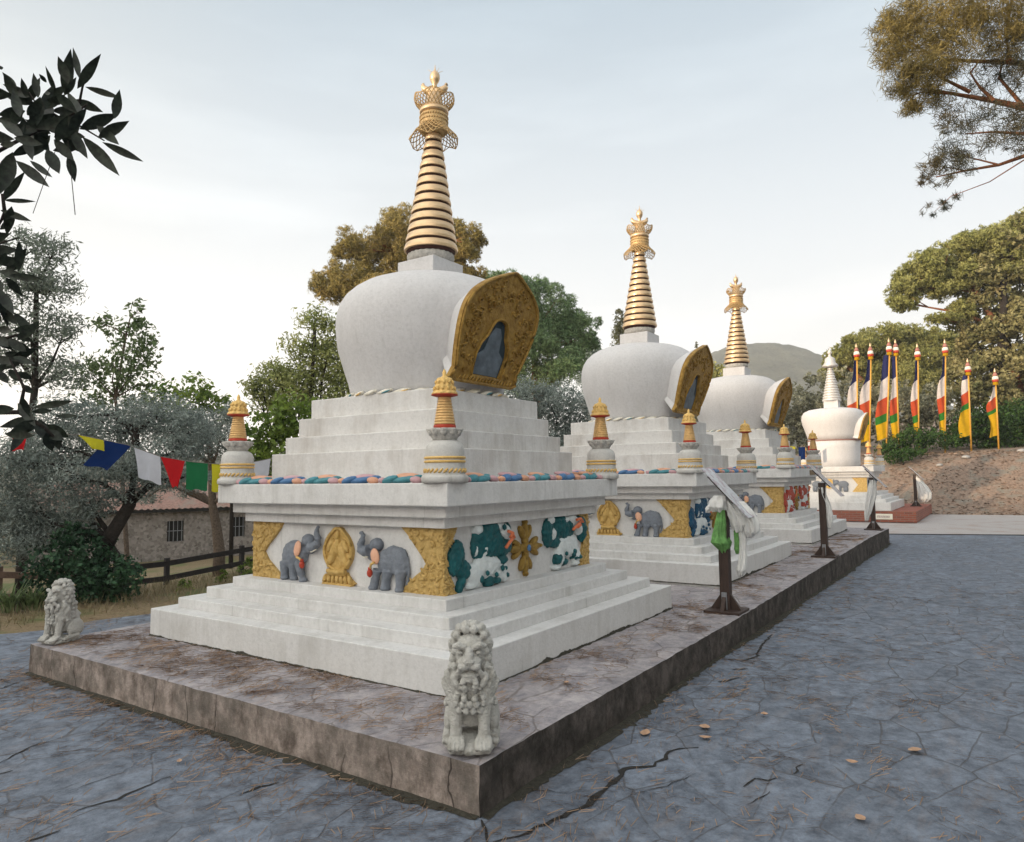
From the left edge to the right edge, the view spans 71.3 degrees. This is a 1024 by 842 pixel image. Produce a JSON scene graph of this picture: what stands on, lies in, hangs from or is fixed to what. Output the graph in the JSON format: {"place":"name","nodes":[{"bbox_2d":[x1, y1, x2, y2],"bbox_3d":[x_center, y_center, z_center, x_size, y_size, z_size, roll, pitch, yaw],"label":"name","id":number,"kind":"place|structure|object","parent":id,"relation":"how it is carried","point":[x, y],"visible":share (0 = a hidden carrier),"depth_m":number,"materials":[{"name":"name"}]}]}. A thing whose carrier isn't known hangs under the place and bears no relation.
{"place":"outdoors","nodes":[
{"label":"outdoors","id":0,"kind":"place"},
{"bbox_2d":[8,584,49,610],"bbox_3d":[-7.188,2.612,10.602,0.712,0.390,0.731,1,-5,-25],"label":"iris clump","id":1,"kind":"object","parent":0,"point":[32,598],"visible":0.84,"depth_m":10.54,"materials":[{"name":"green plant"}]},
{"bbox_2d":[0,566,251,629],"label":"dry grass","id":2,"kind":"structure","parent":0,"point":[167,588],"depth_m":11.62,"materials":[{"name":"plant"}]},
{"bbox_2d":[0,427,807,493],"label":"hills","id":3,"kind":"structure","parent":0,"point":[794,444],"depth_m":218.97,"materials":[{"name":"green plant"}]},
{"bbox_2d":[0,534,1023,841],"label":"pavement","id":4,"kind":"structure","parent":0,"point":[942,572],"depth_m":4.68,"materials":[{"name":"stone"}]},
{"bbox_2d":[0,48,142,451],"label":"laurel tree","id":5,"kind":"object","parent":4,"relation":"on","point":[37,128],"visible":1,"depth_m":1.99,"materials":[{"name":"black plant"}]},
{"bbox_2d":[0,627,799,841],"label":"pavement crack","id":6,"kind":"object","parent":4,"relation":"on","point":[621,771],"visible":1,"depth_m":4.23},
{"bbox_2d":[24,527,890,819],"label":"platform","id":7,"kind":"structure","parent":4,"relation":"on","point":[516,763],"depth_m":5.29,"materials":[{"name":"grey stone"}]},
{"bbox_2d":[37,578,83,644],"bbox_3d":[-4.433,1.871,7.050,0.292,0.631,0.393,-2,-5,17],"label":"stone lion","id":8,"kind":"object","parent":7,"relation":"on","point":[62,613],"visible":0.99,"depth_m":6.95},
{"bbox_2d":[148,68,672,696],"bbox_3d":[-0.950,-0.916,8.020,4.024,6.460,4.024,-4,-5,34],"label":"stupa","id":9,"kind":"object","parent":7,"relation":"on","point":[414,498],"visible":1,"depth_m":6.96,"materials":[{"name":"paint"}]},
{"bbox_2d":[0,433,285,491],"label":"prayer flag string","id":10,"kind":"object","parent":9,"relation":"hanging from","point":[107,455],"visible":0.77,"depth_m":8.24,"materials":[{"name":"multicoloured fabric"}]},
{"bbox_2d":[54,534,868,739],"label":"pine needles","id":11,"kind":"object","parent":7,"relation":"on","point":[217,656],"visible":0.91,"depth_m":5.97,"materials":[{"name":"brown plant"}]},
{"bbox_2d":[441,619,500,755],"bbox_3d":[-0.241,1.545,4.208,0.340,0.735,0.456,-1,-4,0],"label":"stone lion","id":12,"kind":"object","parent":7,"relation":"on","point":[470,681],"visible":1,"depth_m":4.07},
{"bbox_2d":[560,206,791,587],"bbox_3d":[2.241,-0.659,12.591,4.024,6.460,4.024,-4,-5,34],"label":"stupa","id":13,"kind":"object","parent":7,"relation":"on","point":[653,520],"visible":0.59,"depth_m":11.48,"materials":[{"name":"paint"}]},
{"bbox_2d":[701,468,756,615],"bbox_3d":[2.482,1.345,8.119,0.537,1.627,0.400,-4,-5,34],"label":"sign stand","id":14,"kind":"object","parent":7,"relation":"on","point":[725,602],"visible":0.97,"depth_m":8.08,"materials":[{"name":"black metal"}]},
{"bbox_2d":[711,510,738,553],"bbox_3d":[2.418,1.258,8.117,0.301,0.517,0.295,-4,-5,34],"label":"scarf","id":15,"kind":"object","parent":14,"relation":"hanging from","point":[720,541],"visible":0.94,"depth_m":8.08,"materials":[{"name":"green fabric"}]},
{"bbox_2d":[705,495,759,576],"bbox_3d":[2.509,1.304,8.106,0.593,0.912,0.248,-2,-5,20],"label":"scarf","id":16,"kind":"object","parent":14,"relation":"hanging from","point":[743,526],"visible":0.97,"depth_m":8.05,"materials":[{"name":"white fabric"}]},
{"bbox_2d":[697,275,846,545],"bbox_3d":[5.468,-0.414,17.344,4.024,6.460,4.024,-4,-5,34],"label":"stupa","id":17,"kind":"object","parent":7,"relation":"on","point":[775,498],"visible":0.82,"depth_m":16.39,"materials":[{"name":"paint"}]},
{"bbox_2d":[808,465,844,557],"bbox_3d":[5.578,1.583,12.623,0.537,1.627,0.400,-4,-5,34],"label":"sign stand","id":18,"kind":"object","parent":7,"relation":"on","point":[824,550],"visible":1,"depth_m":12.60,"materials":[{"name":"brown metal"}]},
{"bbox_2d":[821,487,832,528],"bbox_3d":[5.561,1.544,12.648,0.221,0.732,0.162,-4,-5,34],"label":"scarf","id":19,"kind":"object","parent":18,"relation":"hanging from","point":[829,514],"visible":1,"depth_m":12.59,"materials":[{"name":"white fabric"}]},
{"bbox_2d":[861,465,886,530],"bbox_3d":[9.132,1.918,17.935,0.537,1.627,0.400,-4,-5,34],"label":"sign stand","id":20,"kind":"object","parent":7,"relation":"on","point":[873,525],"visible":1,"depth_m":17.89,"materials":[{"name":"brown metal"}]},
{"bbox_2d":[864,480,876,520],"bbox_3d":[9.034,2.007,17.977,0.312,1.042,0.248,-4,-5,34],"label":"scarf","id":21,"kind":"object","parent":20,"relation":"hanging from","point":[871,495],"visible":1,"depth_m":17.92,"materials":[{"name":"white fabric"}]},
{"bbox_2d":[0,575,1023,841],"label":"pine needles","id":22,"kind":"object","parent":4,"relation":"on","point":[172,739],"visible":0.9,"depth_m":4.74,"materials":[{"name":"brown plant"}]},
{"bbox_2d":[640,729,649,734],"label":"fallen leaf","id":23,"kind":"object","parent":4,"relation":"on","point":[644,731],"visible":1,"depth_m":5.07,"materials":[{"name":"brown plant"}]},
{"bbox_2d":[699,724,709,727],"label":"fallen leaf","id":24,"kind":"object","parent":4,"relation":"on","point":[704,725],"visible":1,"depth_m":5.17,"materials":[{"name":"brown plant"}]},
{"bbox_2d":[845,759,857,762],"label":"fallen leaf","id":25,"kind":"object","parent":4,"relation":"on","point":[851,761],"visible":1,"depth_m":4.50,"materials":[{"name":"brown plant"}]},
{"bbox_2d":[855,814,865,819],"bbox_3d":[1.842,2.097,3.770,0.049,0.010,0.100,-9,-12,-2],"label":"fallen leaf","id":26,"kind":"object","parent":4,"relation":"on","point":[859,816],"visible":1,"depth_m":3.78,"materials":[{"name":"brown plant"}]},
{"bbox_2d":[908,747,920,750],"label":"fallen leaf","id":27,"kind":"object","parent":4,"relation":"on","point":[914,749],"visible":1,"depth_m":4.69,"materials":[{"name":"brown plant"}]},
{"bbox_2d":[864,0,1023,219],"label":"pine tree","id":28,"kind":"object","parent":4,"relation":"on","point":[900,33],"visible":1,"depth_m":12.37,"materials":[{"name":"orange plant"}]},
{"bbox_2d":[895,534,1023,535],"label":"path joint","id":29,"kind":"object","parent":4,"relation":"on","point":[957,534],"visible":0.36,"depth_m":20.39,"materials":[{"name":"grey concrete"}]},
{"bbox_2d":[0,421,1023,633],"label":"ground","id":30,"kind":"structure","parent":0,"point":[991,469],"depth_m":32.87,"materials":[{"name":"brown soil"}]},
{"bbox_2d":[0,579,12,609],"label":"iris clump","id":31,"kind":"object","parent":30,"relation":"on","point":[5,591],"visible":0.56,"depth_m":10.80,"materials":[{"name":"green plant"}]},
{"bbox_2d":[0,577,35,612],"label":"iris clump","id":32,"kind":"object","parent":30,"relation":"on","point":[11,601],"visible":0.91,"depth_m":10.41,"materials":[{"name":"green plant"}]},
{"bbox_2d":[0,566,72,606],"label":"rail fence","id":33,"kind":"object","parent":30,"relation":"on","point":[4,574],"visible":0.14,"depth_m":12.49,"materials":[{"name":"brown wood"}]},
{"bbox_2d":[0,224,98,593],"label":"feathery tree","id":34,"kind":"object","parent":30,"relation":"on","point":[42,287],"visible":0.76,"depth_m":12.93,"materials":[{"name":"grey plant"}]},
{"bbox_2d":[16,520,147,603],"bbox_3d":[-6.670,2.310,11.170,1.831,1.496,1.240,0,-5,-13],"label":"shrub","id":35,"kind":"object","parent":30,"relation":"on","point":[80,568],"visible":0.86,"depth_m":11.05,"materials":[{"name":"green plant"}]},
{"bbox_2d":[81,505,126,595],"bbox_3d":[-7.203,2.318,12.556,0.814,1.732,0.407,-1,-4,1],"label":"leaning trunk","id":36,"kind":"object","parent":30,"relation":"on","point":[99,526],"visible":0.12,"depth_m":12.57,"materials":[{"name":"brown plant"}]},
{"bbox_2d":[0,387,223,601],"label":"olive tree","id":37,"kind":"object","parent":30,"relation":"on","point":[22,506],"visible":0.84,"depth_m":11.67,"materials":[{"name":"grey plant"}]},
{"bbox_2d":[66,297,169,579],"bbox_3d":[-8.382,0.506,14.886,2.067,6.206,1.826,-4,-5,34],"label":"robinia tree","id":38,"kind":"object","parent":30,"relation":"on","point":[136,325],"visible":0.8,"depth_m":14.96,"materials":[{"name":"green plant"}]},
{"bbox_2d":[28,482,253,566],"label":"stone house","id":39,"kind":"structure","parent":30,"relation":"on","point":[171,526],"depth_m":29.85,"materials":[{"name":"stone"}]},
{"bbox_2d":[167,521,182,541],"bbox_3d":[-14.139,4.612,29.913,0.640,0.850,0.160,2,-5,-34],"label":"window","id":40,"kind":"structure","parent":39,"relation":"in","point":[174,528],"depth_m":29.92,"materials":[{"name":"metal"}]},
{"bbox_2d":[234,517,243,536],"bbox_3d":[-12.081,4.634,31.298,0.640,0.850,0.160,2,-5,-34],"label":"window","id":41,"kind":"structure","parent":39,"relation":"in","point":[238,521],"depth_m":31.37,"materials":[{"name":"metal"}]},
{"bbox_2d":[78,545,252,590],"bbox_3d":[-6.619,3.390,15.710,0.323,1.375,5.827,-4,-5,36],"label":"rail fence","id":42,"kind":"object","parent":30,"relation":"on","point":[166,563],"visible":0.27,"depth_m":15.44,"materials":[{"name":"black wood"}]},
{"bbox_2d":[176,578,193,591],"bbox_3d":[-5.738,2.963,12.604,0.459,0.359,0.294,-1,-4,-1],"label":"shrub","id":43,"kind":"object","parent":30,"relation":"on","point":[184,583],"visible":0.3,"depth_m":12.60,"materials":[{"name":"green plant"}]},
{"bbox_2d":[144,370,234,568],"bbox_3d":[-9.609,1.487,20.936,2.629,5.911,2.274,-4,-5,34],"label":"broadleaf tree","id":44,"kind":"object","parent":30,"relation":"on","point":[204,395],"visible":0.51,"depth_m":20.81,"materials":[{"name":"green plant"}]},
{"bbox_2d":[135,400,249,576],"bbox_3d":[-7.852,1.666,17.524,3.060,4.420,1.650,-2,-5,13],"label":"olive tree","id":45,"kind":"object","parent":30,"relation":"on","point":[210,500],"visible":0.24,"depth_m":17.41,"materials":[{"name":"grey plant"}]},
{"bbox_2d":[213,569,228,582],"bbox_3d":[-5.543,2.975,13.642,0.244,0.318,0.270,-4,-5,34],"label":"shrub","id":46,"kind":"object","parent":30,"relation":"on","point":[222,576],"visible":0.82,"depth_m":13.60,"materials":[{"name":"green plant"}]},
{"bbox_2d":[236,556,252,575],"bbox_3d":[-5.194,2.904,13.978,0.421,0.515,0.360,-4,-5,34],"label":"shrub","id":47,"kind":"object","parent":30,"relation":"on","point":[249,570],"visible":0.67,"depth_m":13.95,"materials":[{"name":"green plant"}]},
{"bbox_2d":[245,385,327,475],"bbox_3d":[-4.711,1.226,14.928,2.100,3.938,1.376,0,-5,-12],"label":"tree","id":48,"kind":"object","parent":30,"relation":"on","point":[288,427],"visible":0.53,"depth_m":14.72,"materials":[{"name":"green plant"}]},
{"bbox_2d":[237,301,349,430],"bbox_3d":[-5.431,0.292,18.932,3.448,6.980,2.796,-4,-5,34],"label":"broadleaf tree","id":49,"kind":"object","parent":30,"relation":"on","point":[324,350],"visible":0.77,"depth_m":18.79,"materials":[{"name":"green plant"}]},
{"bbox_2d":[306,201,488,305],"bbox_3d":[-5.009,-2.090,31.779,7.946,15.033,5.259,-3,-5,26],"label":"pine tree","id":50,"kind":"object","parent":30,"relation":"on","point":[337,283],"visible":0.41,"depth_m":31.42,"materials":[{"name":"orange plant"}]},
{"bbox_2d":[481,267,603,418],"bbox_3d":[1.082,-1.174,36.611,6.278,13.572,6.514,-4,-5,34],"label":"pine tree","id":51,"kind":"object","parent":30,"relation":"on","point":[566,328],"visible":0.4,"depth_m":36.37,"materials":[{"name":"green plant"}]},
{"bbox_2d":[503,375,590,446],"bbox_3d":[1.000,1.035,18.868,2.701,4.593,2.569,-4,-5,34],"label":"olive tree","id":52,"kind":"object","parent":30,"relation":"on","point":[549,394],"visible":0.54,"depth_m":18.75,"materials":[{"name":"grey plant"}]},
{"bbox_2d":[572,347,599,395],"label":"olive tree","id":53,"kind":"object","parent":30,"relation":"on","point":[578,380],"visible":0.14,"depth_m":24.04,"materials":[{"name":"green plant"}]},
{"bbox_2d":[610,308,624,345],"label":"cypress tree","id":54,"kind":"object","parent":30,"relation":"on","point":[618,329],"visible":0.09,"depth_m":51.78,"materials":[{"name":"green plant"}]},
{"bbox_2d":[712,361,725,377],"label":"broadleaf tree","id":55,"kind":"object","parent":30,"relation":"on","point":[718,370],"visible":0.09,"depth_m":49.58,"materials":[{"name":"green plant"}]},
{"bbox_2d":[775,370,845,454],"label":"scrub tree","id":56,"kind":"object","parent":30,"relation":"on","point":[798,409],"visible":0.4,"depth_m":45.60,"materials":[{"name":"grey plant"}]},
{"bbox_2d":[847,344,859,408],"bbox_3d":[18.698,-1.003,38.895,0.585,6.511,0.634,1,-5,-26],"label":"banner pole","id":57,"kind":"object","parent":30,"relation":"on","point":[852,399],"visible":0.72,"depth_m":38.97,"materials":[{"name":"white fabric"}]},
{"bbox_2d":[815,365,893,447],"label":"scrub tree","id":58,"kind":"object","parent":30,"relation":"on","point":[845,388],"visible":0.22,"depth_m":44.14,"materials":[{"name":"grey plant"}]},
{"bbox_2d":[859,343,873,449],"bbox_3d":[19.433,-1.075,38.957,0.835,6.435,0.532,-4,-5,34],"label":"banner pole","id":59,"kind":"object","parent":30,"relation":"on","point":[865,401],"visible":0.81,"depth_m":38.96,"materials":[{"name":"multicoloured fabric"}]},
{"bbox_2d":[875,338,891,452],"bbox_3d":[20.372,-1.256,39.022,1.019,6.559,0.502,-2,-5,20],"label":"banner pole","id":60,"kind":"object","parent":30,"relation":"on","point":[881,415],"visible":1,"depth_m":38.98,"materials":[{"name":"multicoloured fabric"}]},
{"bbox_2d":[817,321,960,435],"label":"umbrella pine","id":61,"kind":"object","parent":30,"relation":"on","point":[908,338],"visible":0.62,"depth_m":54.80,"materials":[{"name":"green plant"}]},
{"bbox_2d":[890,339,899,447],"bbox_3d":[20.915,-1.260,38.967,0.539,6.455,0.611,-1,-4,-1],"label":"banner pole","id":62,"kind":"object","parent":30,"relation":"on","point":[894,412],"visible":0.98,"depth_m":38.98,"materials":[{"name":"multicoloured fabric"}]},
{"bbox_2d":[884,443,931,464],"bbox_3d":[20.514,1.721,37.006,2.432,1.188,1.606,0,-5,-16],"label":"hedge","id":63,"kind":"object","parent":30,"relation":"on","point":[904,456],"visible":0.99,"depth_m":36.83,"materials":[{"name":"green plant"}]},
{"bbox_2d":[911,344,920,447],"bbox_3d":[22.095,-1.173,38.925,0.484,6.170,0.582,1,-5,-20],"label":"banner pole","id":64,"kind":"object","parent":30,"relation":"on","point":[915,402],"visible":0.98,"depth_m":38.97,"materials":[{"name":"multicoloured fabric"}]},
{"bbox_2d":[873,379,959,448],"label":"scrub tree","id":65,"kind":"object","parent":30,"relation":"on","point":[926,401],"visible":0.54,"depth_m":41.28,"materials":[{"name":"green plant"}]},
{"bbox_2d":[873,424,961,457],"bbox_3d":[22.059,1.089,38.578,4.566,1.960,2.344,-2,-5,13],"label":"hedge","id":66,"kind":"object","parent":30,"relation":"on","point":[922,438],"visible":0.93,"depth_m":38.31,"materials":[{"name":"green plant"}]},
{"bbox_2d":[937,339,947,452],"bbox_3d":[23.515,-1.328,38.832,0.490,6.300,0.654,2,-5,-29],"label":"banner pole","id":67,"kind":"object","parent":30,"relation":"on","point":[941,397],"visible":0.96,"depth_m":38.89,"materials":[{"name":"multicoloured fabric"}]},
{"bbox_2d":[862,450,1023,514],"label":"leaf litter","id":68,"kind":"object","parent":30,"relation":"on","point":[962,453],"visible":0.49,"depth_m":34.39,"materials":[{"name":"brown plant"}]},
{"bbox_2d":[882,207,1023,439],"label":"umbrella pine","id":69,"kind":"object","parent":30,"relation":"on","point":[940,275],"visible":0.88,"depth_m":43.54,"materials":[{"name":"green plant"}]},
{"bbox_2d":[958,358,971,450],"bbox_3d":[24.576,-0.836,38.671,0.724,5.162,0.520,-1,-4,-1],"label":"banner pole","id":70,"kind":"object","parent":30,"relation":"on","point":[964,425],"visible":0.99,"depth_m":38.69,"materials":[{"name":"multicoloured fabric"}]},
{"bbox_2d":[935,212,1023,441],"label":"ivy tree","id":71,"kind":"object","parent":30,"relation":"on","point":[1008,319],"visible":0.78,"depth_m":43.29,"materials":[{"name":"green plant"}]},
{"bbox_2d":[938,395,1023,448],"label":"hedge","id":72,"kind":"object","parent":30,"relation":"on","point":[1011,426],"visible":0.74,"depth_m":39.91,"materials":[{"name":"green plant"}]},
{"bbox_2d":[986,368,999,448],"bbox_3d":[26.327,-0.635,38.928,0.661,4.544,0.439,0,-5,-10],"label":"banner pole","id":73,"kind":"object","parent":30,"relation":"on","point":[992,408],"visible":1,"depth_m":38.98,"materials":[{"name":"yellow fabric"}]},
{"bbox_2d":[0,0,1023,455],"label":"sky","id":74,"kind":"structure","parent":0,"point":[754,139],"materials":[{"name":"white"}]},
{"bbox_2d":[579,343,971,426],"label":"hills","id":75,"kind":"structure","parent":0,"point":[775,362],"depth_m":525.49,"materials":[{"name":"green plant"}]},
{"bbox_2d":[846,514,1023,534],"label":"gravel path","id":76,"kind":"structure","parent":0,"point":[971,524],"depth_m":24.34,"materials":[{"name":"beige gravel"}]},
{"bbox_2d":[817,504,931,522],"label":"brick plinth","id":77,"kind":"structure","parent":76,"relation":"on","point":[907,513],"depth_m":26.33,"materials":[{"name":"red brick"}]},
{"bbox_2d":[801,347,903,510],"bbox_3d":[13.123,0.226,29.152,4.400,6.583,4.400,-4,-5,34],"label":"stupa","id":78,"kind":"object","parent":77,"relation":"on","point":[836,428],"visible":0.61,"depth_m":28.12,"materials":[{"name":"white paint"}]},
{"bbox_2d":[790,445,809,459],"bbox_3d":[10.944,1.112,27.989,2.284,0.853,0.072,-1,-4,0],"label":"prayer flag string","id":79,"kind":"object","parent":78,"relation":"hanging from","point":[801,450],"visible":0.2,"depth_m":27.99,"materials":[{"name":"blue fabric"}]},
{"bbox_2d":[908,466,923,505],"bbox_3d":[16.617,2.677,29.267,0.537,1.627,0.400,-4,-5,34],"label":"sign stand","id":80,"kind":"object","parent":77,"relation":"on","point":[915,503],"visible":0.98,"depth_m":29.25,"materials":[{"name":"brown metal"}]},
{"bbox_2d":[916,476,931,501],"bbox_3d":[16.801,2.785,29.145,0.593,1.052,0.348,-4,-5,34],"label":"scarf","id":81,"kind":"object","parent":80,"relation":"hanging from","point":[924,493],"visible":1,"depth_m":29.04,"materials":[{"name":"white fabric"}]}
]}

